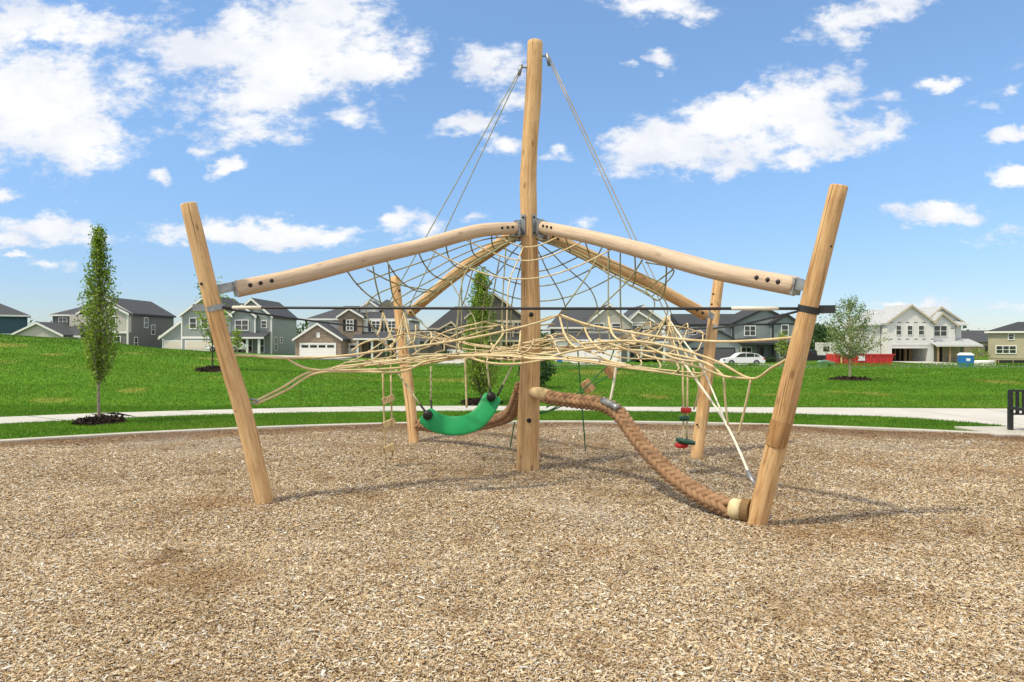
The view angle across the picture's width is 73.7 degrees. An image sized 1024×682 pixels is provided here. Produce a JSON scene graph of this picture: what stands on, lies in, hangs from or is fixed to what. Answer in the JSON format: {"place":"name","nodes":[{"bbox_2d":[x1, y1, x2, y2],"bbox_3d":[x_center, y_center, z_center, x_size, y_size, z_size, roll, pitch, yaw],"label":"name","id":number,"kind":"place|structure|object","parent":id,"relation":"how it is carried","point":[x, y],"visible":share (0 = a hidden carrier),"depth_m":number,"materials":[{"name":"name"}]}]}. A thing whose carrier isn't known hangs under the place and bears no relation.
{"place":"outdoors","nodes":[
{"label":"outdoors","id":0,"kind":"place"},
{"bbox_2d":[267,355,350,358],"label":"driveway","id":1,"kind":"structure","parent":0,"point":[304,356],"depth_m":86.47,"materials":[{"name":"concrete"}]},
{"bbox_2d":[435,360,463,363],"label":"driveway","id":2,"kind":"structure","parent":0,"point":[455,361],"depth_m":87.89,"materials":[{"name":"concrete"}]},
{"bbox_2d":[0,423,1023,681],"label":"playground surface","id":3,"kind":"object","parent":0,"point":[656,439],"visible":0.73,"depth_m":6.74,"materials":[{"name":"brown wood"}]},
{"bbox_2d":[0,422,1023,681],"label":"wood chips","id":4,"kind":"object","parent":3,"relation":"on","point":[956,624],"visible":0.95,"depth_m":4.67,"materials":[{"name":"beige wood"}]},
{"bbox_2d":[180,38,847,526],"bbox_3d":[0.294,-0.983,8.512,5.905,5.525,5.497,0,0,11],"label":"climbing frame","id":5,"kind":"object","parent":3,"relation":"on","point":[528,226],"visible":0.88,"depth_m":7.05,"materials":[{"name":"brown wood"}]},
{"bbox_2d":[224,309,398,330],"bbox_3d":[-2.354,-0.250,8.995,0.022,0.166,4.998,0,0,11],"label":"perimeter cable","id":6,"kind":"object","parent":5,"relation":"attached to","point":[236,310],"visible":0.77,"depth_m":8.12,"materials":[{"name":"black metal"}]},
{"bbox_2d":[381,373,396,465],"bbox_3d":[-1.565,0.997,8.700,0.215,1.266,0.223,0,0,0],"label":"rope ladder","id":7,"kind":"object","parent":5,"relation":"hanging from","point":[391,422],"visible":0.9,"depth_m":8.64,"materials":[{"name":"beige fabric"}]},
{"bbox_2d":[386,64,526,306],"bbox_3d":[-0.663,-1.921,8.750,1.757,3.060,0.913,0,0,0],"label":"guy rope","id":8,"kind":"object","parent":5,"relation":"attached to","point":[521,66],"visible":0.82,"depth_m":8.50,"materials":[{"name":"metal"}]},
{"bbox_2d":[415,382,518,432],"bbox_3d":[-0.536,0.982,9.957,0.516,0.930,2.869,0,0,-36],"label":"braided rope","id":9,"kind":"object","parent":5,"relation":"attached to","point":[508,414],"visible":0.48,"depth_m":9.34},
{"bbox_2d":[223,306,797,309],"bbox_3d":[-0.195,-0.295,6.101,5.384,0.082,0.033,0,0,10],"label":"perimeter cable","id":10,"kind":"object","parent":5,"relation":"attached to","point":[536,308],"visible":0.97,"depth_m":6.04,"materials":[{"name":"black metal"}]},
{"bbox_2d":[347,235,674,356],"bbox_3d":[0.175,-0.566,8.462,3.584,1.503,3.204,0,0,13],"label":"rope net","id":11,"kind":"object","parent":5,"relation":"hanging from","point":[510,241],"visible":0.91,"depth_m":8.26,"materials":[{"name":"beige fabric"}]},
{"bbox_2d":[235,312,790,486],"bbox_3d":[0.201,0.461,8.363,5.267,1.705,4.371,0,0,9],"label":"rope net","id":12,"kind":"object","parent":5,"relation":"attached to","point":[495,351],"visible":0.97,"depth_m":7.24,"materials":[{"name":"fabric"}]},
{"bbox_2d":[394,362,514,434],"bbox_3d":[-0.574,0.600,7.312,1.313,0.768,0.546,0,0,-15],"label":"hammock","id":13,"kind":"object","parent":12,"relation":"hanging from","point":[480,415],"visible":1,"depth_m":7.11,"materials":[{"name":"green rubber"}]},
{"bbox_2d":[675,365,695,472],"bbox_3d":[2.117,0.960,8.225,0.317,1.342,0.237,0,0,-39],"label":"disc ladder","id":14,"kind":"object","parent":12,"relation":"hanging from","point":[683,442],"visible":0.94,"depth_m":8.18,"materials":[{"name":"red plastic"}]},
{"bbox_2d":[406,328,705,330],"bbox_3d":[0.508,-0.172,10.614,5.015,0.028,0.018,0,0,19],"label":"perimeter cable","id":15,"kind":"object","parent":5,"relation":"attached to","point":[558,330],"visible":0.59,"depth_m":10.47,"materials":[{"name":"black metal"}]},
{"bbox_2d":[510,343,635,449],"bbox_3d":[0.640,0.756,8.890,1.795,1.475,0.799,0,0,23],"label":"rope ladder","id":16,"kind":"object","parent":5,"relation":"attached to","point":[588,386],"visible":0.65,"depth_m":8.67,"materials":[{"name":"beige fabric"}]},
{"bbox_2d":[542,53,671,314],"bbox_3d":[1.214,-1.962,8.752,1.910,3.254,0.100,0,0,-16],"label":"guy rope","id":17,"kind":"object","parent":5,"relation":"attached to","point":[547,56],"visible":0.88,"depth_m":8.71,"materials":[{"name":"metal"}]},
{"bbox_2d":[528,361,750,521],"bbox_3d":[1.231,0.912,7.265,0.350,1.379,3.124,0,0,-36],"label":"braided rope","id":18,"kind":"object","parent":5,"relation":"attached to","point":[677,479],"visible":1,"depth_m":6.95,"materials":[{"name":"brown fabric"}]},
{"bbox_2d":[713,310,797,328],"bbox_3d":[2.667,-0.223,7.720,0.022,0.114,4.149,0,0,6],"label":"perimeter cable","id":19,"kind":"object","parent":5,"relation":"attached to","point":[784,314],"visible":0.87,"depth_m":7.14,"materials":[{"name":"metal"}]},
{"bbox_2d":[0,334,1023,438],"bbox_3d":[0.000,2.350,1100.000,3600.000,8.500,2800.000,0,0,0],"label":"ground","id":20,"kind":"structure","parent":0,"point":[42,379],"depth_m":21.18,"materials":[{"name":"green plant"}]},
{"bbox_2d":[0,303,30,333],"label":"detached house","id":21,"kind":"structure","parent":20,"relation":"on","point":[12,320],"depth_m":95.19,"materials":[{"name":"blue"}]},
{"bbox_2d":[10,296,175,347],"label":"detached house","id":22,"kind":"structure","parent":20,"relation":"on","point":[146,323],"depth_m":96.66,"materials":[{"name":"grey"}]},
{"bbox_2d":[58,317,67,322],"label":"window","id":23,"kind":"structure","parent":22,"relation":"in","point":[60,319],"depth_m":96.95,"materials":[{"name":"white glass"}]},
{"bbox_2d":[113,336,120,342],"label":"window","id":24,"kind":"structure","parent":22,"relation":"in","point":[119,338],"depth_m":95.12,"materials":[{"name":"white glass"}]},
{"bbox_2d":[134,337,137,345],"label":"window","id":25,"kind":"structure","parent":22,"relation":"in","point":[135,338],"depth_m":97.16,"materials":[{"name":"white glass"}]},
{"bbox_2d":[144,317,147,327],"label":"window","id":26,"kind":"structure","parent":22,"relation":"in","point":[145,318],"depth_m":99.73,"materials":[{"name":"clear glass"}]},
{"bbox_2d":[151,324,154,334],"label":"window","id":27,"kind":"structure","parent":22,"relation":"in","point":[152,326],"depth_m":101.58,"materials":[{"name":"grey glass"}]},
{"bbox_2d":[71,413,127,425],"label":"mulch pieces","id":28,"kind":"object","parent":20,"relation":"on","point":[104,419],"visible":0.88,"depth_m":13.09,"materials":[{"name":"brown wood"}]},
{"bbox_2d":[206,341,246,351],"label":"parked car","id":29,"kind":"object","parent":20,"relation":"on","point":[241,348],"visible":0.45,"depth_m":89.00,"materials":[{"name":"white paint"}]},
{"bbox_2d":[158,297,296,353],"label":"detached house","id":30,"kind":"structure","parent":20,"relation":"on","point":[262,334],"depth_m":95.98,"materials":[{"name":"green"}]},
{"bbox_2d":[164,340,180,349],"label":"garage door","id":31,"kind":"structure","parent":30,"relation":"in","point":[171,344],"depth_m":95.96,"materials":[{"name":"white metal"}]},
{"bbox_2d":[189,318,196,328],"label":"window","id":32,"kind":"structure","parent":30,"relation":"in","point":[191,320],"depth_m":95.68,"materials":[{"name":"white glass"}]},
{"bbox_2d":[185,340,211,350],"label":"garage door","id":33,"kind":"structure","parent":30,"relation":"in","point":[189,344],"depth_m":95.66,"materials":[{"name":"white metal"}]},
{"bbox_2d":[235,320,248,330],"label":"window","id":34,"kind":"structure","parent":30,"relation":"in","point":[239,324],"depth_m":95.73,"materials":[{"name":"white glass"}]},
{"bbox_2d":[249,339,252,352],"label":"window","id":35,"kind":"structure","parent":30,"relation":"in","point":[250,340],"depth_m":96.36,"materials":[{"name":"grey glass"}]},
{"bbox_2d":[260,339,264,352],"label":"window","id":36,"kind":"structure","parent":30,"relation":"in","point":[262,341],"depth_m":96.36,"materials":[{"name":"grey glass"}]},
{"bbox_2d":[261,320,266,327],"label":"window","id":37,"kind":"structure","parent":30,"relation":"in","point":[263,322],"depth_m":96.33,"materials":[{"name":"clear glass"}]},
{"bbox_2d":[230,327,244,352],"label":"sapling","id":38,"kind":"object","parent":20,"relation":"on","point":[236,340],"visible":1,"depth_m":87.88,"materials":[{"name":"green plant"}]},
{"bbox_2d":[292,300,422,358],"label":"detached house","id":39,"kind":"structure","parent":20,"relation":"on","point":[318,339],"depth_m":95.00,"materials":[{"name":"white"}]},
{"bbox_2d":[300,343,335,355],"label":"garage door","id":40,"kind":"structure","parent":39,"relation":"in","point":[306,349],"depth_m":90.94,"materials":[{"name":"white metal"}]},
{"bbox_2d":[343,319,356,330],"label":"window","id":41,"kind":"structure","parent":39,"relation":"in","point":[348,321],"depth_m":94.93,"materials":[{"name":"clear glass"}]},
{"bbox_2d":[348,343,356,356],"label":"garage door","id":42,"kind":"structure","parent":39,"relation":"in","point":[350,345],"depth_m":94.96,"materials":[{"name":"white metal"}]},
{"bbox_2d":[368,321,383,331],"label":"window","id":43,"kind":"structure","parent":39,"relation":"in","point":[374,323],"depth_m":95.94,"materials":[{"name":"clear glass"}]},
{"bbox_2d":[378,342,384,349],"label":"window","id":44,"kind":"structure","parent":39,"relation":"in","point":[381,346],"depth_m":95.91,"materials":[{"name":"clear glass"}]},
{"bbox_2d":[384,321,395,331],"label":"window","id":45,"kind":"structure","parent":39,"relation":"in","point":[391,324],"depth_m":95.94,"materials":[{"name":"clear glass"}]},
{"bbox_2d":[382,351,394,356],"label":"foundation shrub","id":46,"kind":"object","parent":20,"relation":"on","point":[386,354],"visible":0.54,"depth_m":91.06,"materials":[{"name":"green plant"}]},
{"bbox_2d":[420,331,430,352],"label":"distant house","id":47,"kind":"structure","parent":20,"relation":"on","point":[422,341],"depth_m":170.00,"materials":[{"name":"grey"}]},
{"bbox_2d":[424,293,520,360],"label":"detached house","id":48,"kind":"structure","parent":20,"relation":"on","point":[447,320],"depth_m":94.97,"materials":[{"name":"black"}]},
{"bbox_2d":[445,326,456,332],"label":"window","id":49,"kind":"structure","parent":48,"relation":"in","point":[446,327],"depth_m":93.46,"materials":[{"name":"clear glass"}]},
{"bbox_2d":[447,350,465,359],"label":"garage door","id":50,"kind":"structure","parent":48,"relation":"in","point":[454,351],"depth_m":93.39,"materials":[{"name":"white metal"}]},
{"bbox_2d":[503,322,512,332],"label":"window","id":51,"kind":"structure","parent":48,"relation":"in","point":[504,323],"depth_m":94.93,"materials":[{"name":"clear glass"}]},
{"bbox_2d":[504,342,520,352],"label":"window","id":52,"kind":"structure","parent":48,"relation":"in","point":[508,343],"depth_m":94.98,"materials":[{"name":"clear glass"}]},
{"bbox_2d":[514,322,520,332],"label":"window","id":53,"kind":"structure","parent":48,"relation":"in","point":[515,323],"depth_m":94.98,"materials":[{"name":"clear glass"}]},
{"bbox_2d":[27,320,984,351],"bbox_3d":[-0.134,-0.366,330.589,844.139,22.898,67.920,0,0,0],"label":"distant wood","id":54,"kind":"object","parent":20,"relation":"on","point":[302,328],"depth_m":315.05,"materials":[{"name":"green plant"}]},
{"bbox_2d":[0,420,1023,442],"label":"playground kerb","id":55,"kind":"structure","parent":20,"relation":"on","point":[511,422],"depth_m":12.30,"materials":[{"name":"concrete"}]},
{"bbox_2d":[0,406,1023,425],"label":"footpath","id":56,"kind":"structure","parent":20,"relation":"on","point":[981,415],"depth_m":15.37,"materials":[{"name":"concrete"}]},
{"bbox_2d":[515,355,556,387],"bbox_3d":[0.778,0.912,22.049,1.381,1.259,1.303,0,0,0],"label":"evergreen shrub","id":57,"kind":"object","parent":20,"relation":"on","point":[546,372],"visible":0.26,"depth_m":21.75,"materials":[{"name":"green plant"}]},
{"bbox_2d":[546,303,667,361],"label":"detached house","id":58,"kind":"structure","parent":20,"relation":"on","point":[633,319],"depth_m":94.80,"materials":[{"name":"beige"}]},
{"bbox_2d":[566,343,584,361],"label":"garage door","id":59,"kind":"structure","parent":58,"relation":"in","point":[581,353],"depth_m":92.94,"materials":[{"name":"white metal"}]},
{"bbox_2d":[593,323,603,328],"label":"window","id":60,"kind":"structure","parent":58,"relation":"in","point":[601,324],"depth_m":94.77,"materials":[{"name":"clear glass"}]},
{"bbox_2d":[588,343,618,360],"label":"garage door","id":61,"kind":"structure","parent":58,"relation":"in","point":[608,351],"depth_m":92.94,"materials":[{"name":"white metal"}]},
{"bbox_2d":[611,323,620,330],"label":"window","id":62,"kind":"structure","parent":58,"relation":"in","point":[613,325],"depth_m":94.77,"materials":[{"name":"clear glass"}]},
{"bbox_2d":[630,347,633,359],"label":"door","id":63,"kind":"structure","parent":58,"relation":"in","point":[631,354],"depth_m":95.21,"materials":[{"name":"metal"}]},
{"bbox_2d":[631,325,643,332],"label":"window","id":64,"kind":"structure","parent":58,"relation":"in","point":[632,326],"depth_m":95.38,"materials":[{"name":"clear glass"}]},
{"bbox_2d":[664,310,795,362],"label":"detached house","id":65,"kind":"structure","parent":20,"relation":"on","point":[770,328],"depth_m":94.97,"materials":[{"name":"grey"}]},
{"bbox_2d":[688,327,696,334],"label":"window","id":66,"kind":"structure","parent":65,"relation":"in","point":[695,333],"depth_m":95.91,"materials":[{"name":"white glass"}]},
{"bbox_2d":[692,348,703,362],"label":"garage door","id":67,"kind":"structure","parent":65,"relation":"in","point":[700,351],"depth_m":90.94,"materials":[{"name":"grey metal"}]},
{"bbox_2d":[715,348,734,360],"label":"garage door","id":68,"kind":"structure","parent":65,"relation":"in","point":[720,353],"depth_m":90.94,"materials":[{"name":"grey metal"}]},
{"bbox_2d":[741,347,751,352],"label":"window","id":69,"kind":"structure","parent":65,"relation":"in","point":[743,349],"depth_m":94.98,"materials":[{"name":"glass"}]},
{"bbox_2d":[744,326,755,335],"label":"window","id":70,"kind":"structure","parent":65,"relation":"in","point":[748,330],"depth_m":94.98,"materials":[{"name":"white glass"}]},
{"bbox_2d":[760,347,763,356],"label":"door","id":71,"kind":"structure","parent":65,"relation":"in","point":[761,348],"depth_m":94.96,"materials":[{"name":"metal"}]},
{"bbox_2d":[779,345,788,357],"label":"window","id":72,"kind":"structure","parent":65,"relation":"in","point":[780,356],"depth_m":93.97,"materials":[{"name":"glass"}]},
{"bbox_2d":[781,325,788,335],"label":"window","id":73,"kind":"structure","parent":65,"relation":"in","point":[785,328],"depth_m":93.97,"materials":[{"name":"white glass"}]},
{"bbox_2d":[765,356,776,362],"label":"foundation shrub","id":74,"kind":"object","parent":20,"relation":"on","point":[770,359],"visible":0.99,"depth_m":91.21,"materials":[{"name":"green plant"}]},
{"bbox_2d":[774,330,789,359],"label":"sapling","id":75,"kind":"object","parent":20,"relation":"on","point":[784,348],"visible":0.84,"depth_m":87.92,"materials":[{"name":"green plant"}]},
{"bbox_2d":[784,350,825,360],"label":"parked pickup","id":76,"kind":"object","parent":20,"relation":"on","point":[813,355],"visible":0.17,"depth_m":84.00,"materials":[{"name":"paint"}]},
{"bbox_2d":[817,360,830,366],"bbox_3d":[26.680,2.004,58.350,0.920,0.681,0.780,0,0,0],"label":"utility box","id":77,"kind":"object","parent":20,"relation":"on","point":[823,361],"visible":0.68,"depth_m":58.00,"materials":[{"name":"metal"}]},
{"bbox_2d":[809,320,840,349],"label":"background tree","id":78,"kind":"object","parent":20,"relation":"on","point":[819,333],"visible":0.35,"depth_m":126.87,"materials":[{"name":"green plant"}]},
{"bbox_2d":[815,343,856,354],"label":"site trailer","id":79,"kind":"object","parent":20,"relation":"on","point":[820,350],"visible":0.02,"depth_m":92.00,"materials":[{"name":"white metal"}]},
{"bbox_2d":[843,304,982,361],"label":"unfinished house","id":80,"kind":"structure","parent":20,"relation":"on","point":[931,334],"depth_m":95.57,"materials":[{"name":"white"}]},
{"bbox_2d":[896,325,901,334],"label":"window","id":81,"kind":"structure","parent":80,"relation":"in","point":[898,327],"depth_m":94.98,"materials":[{"name":"white glass"}]},
{"bbox_2d":[907,325,912,334],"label":"window","id":82,"kind":"structure","parent":80,"relation":"in","point":[909,327],"depth_m":94.98,"materials":[{"name":"white glass"}]},
{"bbox_2d":[918,325,924,334],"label":"window","id":83,"kind":"structure","parent":80,"relation":"in","point":[921,328],"depth_m":94.98,"materials":[{"name":"white glass"}]},
{"bbox_2d":[934,325,946,335],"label":"window","id":84,"kind":"structure","parent":80,"relation":"in","point":[939,330],"depth_m":95.56,"materials":[{"name":"white glass"}]},
{"bbox_2d":[957,353,973,366],"bbox_3d":[40.188,2.184,60.498,1.260,2.279,1.250,0,0,30],"label":"portable toilet","id":85,"kind":"object","parent":20,"relation":"on","point":[967,358],"visible":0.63,"depth_m":60.02,"materials":[{"name":"blue plastic"}]},
{"bbox_2d":[960,356,971,366],"bbox_3d":[39.892,2.295,59.980,0.840,1.859,0.037,0,0,30],"label":"door","id":86,"kind":"structure","parent":85,"relation":"in","point":[967,360],"depth_m":59.99,"materials":[{"name":"blue plastic"}]},
{"bbox_2d":[960,330,987,355],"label":"distant house","id":87,"kind":"structure","parent":20,"relation":"on","point":[980,336],"depth_m":151.05,"materials":[{"name":"grey brick"}]},
{"bbox_2d":[968,347,991,360],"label":"foundation shrub","id":88,"kind":"object","parent":20,"relation":"on","point":[980,353],"visible":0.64,"depth_m":91.36,"materials":[{"name":"green plant"}]},
{"bbox_2d":[974,360,995,364],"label":"pipe stack","id":89,"kind":"object","parent":20,"relation":"on","point":[985,361],"visible":0.42,"depth_m":82.05,"materials":[{"name":"white plastic"}]},
{"bbox_2d":[954,426,1023,436],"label":"bench pad","id":90,"kind":"object","parent":20,"relation":"on","point":[1004,429],"visible":0.4,"depth_m":12.07,"materials":[{"name":"concrete"}]},
{"bbox_2d":[1007,390,1023,429],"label":"metal bench","id":91,"kind":"object","parent":90,"relation":"on","point":[1011,408],"visible":1,"depth_m":12.00,"materials":[{"name":"black metal"}]},
{"bbox_2d":[984,322,1023,361],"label":"detached house","id":92,"kind":"structure","parent":20,"relation":"on","point":[1005,342],"depth_m":94.95,"materials":[{"name":"beige"}]},
{"bbox_2d":[996,345,1016,353],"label":"window","id":93,"kind":"structure","parent":92,"relation":"in","point":[1000,349],"depth_m":94.77,"materials":[{"name":"white glass"}]},
{"bbox_2d":[1008,333,1014,339],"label":"window","id":94,"kind":"structure","parent":92,"relation":"in","point":[1011,336],"depth_m":94.45,"materials":[{"name":"white glass"}]},
{"bbox_2d":[997,359,1023,365],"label":"silt fence","id":95,"kind":"object","parent":20,"relation":"on","point":[1011,361],"visible":0.42,"depth_m":80.00,"materials":[{"name":"black fabric"}]},
{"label":"mulch bed","id":96,"kind":"structure","parent":20,"relation":"on","visible":0},
{"bbox_2d":[73,222,122,416],"bbox_3d":[-8.050,-0.339,13.240,0.892,3.980,0.880,0,0,0],"label":"columnar tree","id":97,"kind":"object","parent":96,"relation":"on","point":[95,340],"visible":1,"depth_m":13.20,"materials":[{"name":"green plant"}]},
{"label":"mulch bed","id":98,"kind":"structure","parent":20,"relation":"on","visible":0},
{"bbox_2d":[459,397,502,405],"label":"mulch pieces","id":99,"kind":"object","parent":98,"relation":"on","point":[474,401],"visible":0.43,"depth_m":17.01,"materials":[{"name":"brown wood"}]},
{"bbox_2d":[459,266,507,397],"bbox_3d":[-0.709,-0.124,17.206,1.308,3.516,1.364,0,0,0],"label":"columnar tree","id":100,"kind":"object","parent":98,"relation":"on","point":[480,383],"visible":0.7,"depth_m":17.07,"materials":[{"name":"green plant"}]},
{"bbox_2d":[0,0,1023,342],"label":"sky","id":101,"kind":"structure","parent":0,"point":[300,133],"materials":[{"name":"blue"}]},
{"bbox_2d":[569,361,623,364],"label":"driveway","id":102,"kind":"structure","parent":0,"point":[588,363],"depth_m":87.57,"materials":[{"name":"concrete"}]},
{"bbox_2d":[261,355,1022,366],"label":"street","id":103,"kind":"structure","parent":0,"point":[661,366],"depth_m":76.47,"materials":[{"name":"grey asphalt"}]},
{"bbox_2d":[719,352,764,365],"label":"parked car","id":104,"kind":"object","parent":103,"relation":"on","point":[745,357],"visible":0.7,"depth_m":77.00,"materials":[{"name":"white paint"}]},
{"bbox_2d":[826,354,894,365],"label":"dumpster","id":105,"kind":"object","parent":103,"relation":"on","point":[879,358],"visible":0.56,"depth_m":76.00,"materials":[{"name":"red paint"}]},
{"bbox_2d":[892,361,1006,365],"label":"driveway","id":106,"kind":"structure","parent":0,"point":[923,362],"depth_m":90.25,"materials":[{"name":"concrete"}]},
{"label":"mulch bed","id":107,"kind":"structure","parent":0,"visible":0},
{"bbox_2d":[828,375,871,380],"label":"mulch pieces","id":108,"kind":"object","parent":107,"relation":"on","point":[851,378],"visible":0.85,"depth_m":25.71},
{"bbox_2d":[813,294,890,376],"bbox_3d":[12.914,-0.123,25.984,2.329,3.327,2.166,0,0,0],"label":"ornamental tree","id":109,"kind":"object","parent":107,"relation":"on","point":[853,352],"visible":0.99,"depth_m":25.88,"materials":[{"name":"green plant"}]},
{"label":"mulch bed","id":110,"kind":"structure","parent":0,"visible":0},
{"bbox_2d":[194,365,220,371],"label":"mulch pieces","id":111,"kind":"object","parent":110,"relation":"on","point":[214,368],"visible":0.66,"depth_m":24.58,"materials":[{"name":"brown wood"}]},
{"bbox_2d":[186,274,236,366],"bbox_3d":[-11.001,-0.682,25.099,1.615,3.585,1.791,0,0,0],"label":"ornamental tree","id":112,"kind":"object","parent":110,"relation":"on","point":[206,324],"visible":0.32,"depth_m":24.95,"materials":[{"name":"green plant"}]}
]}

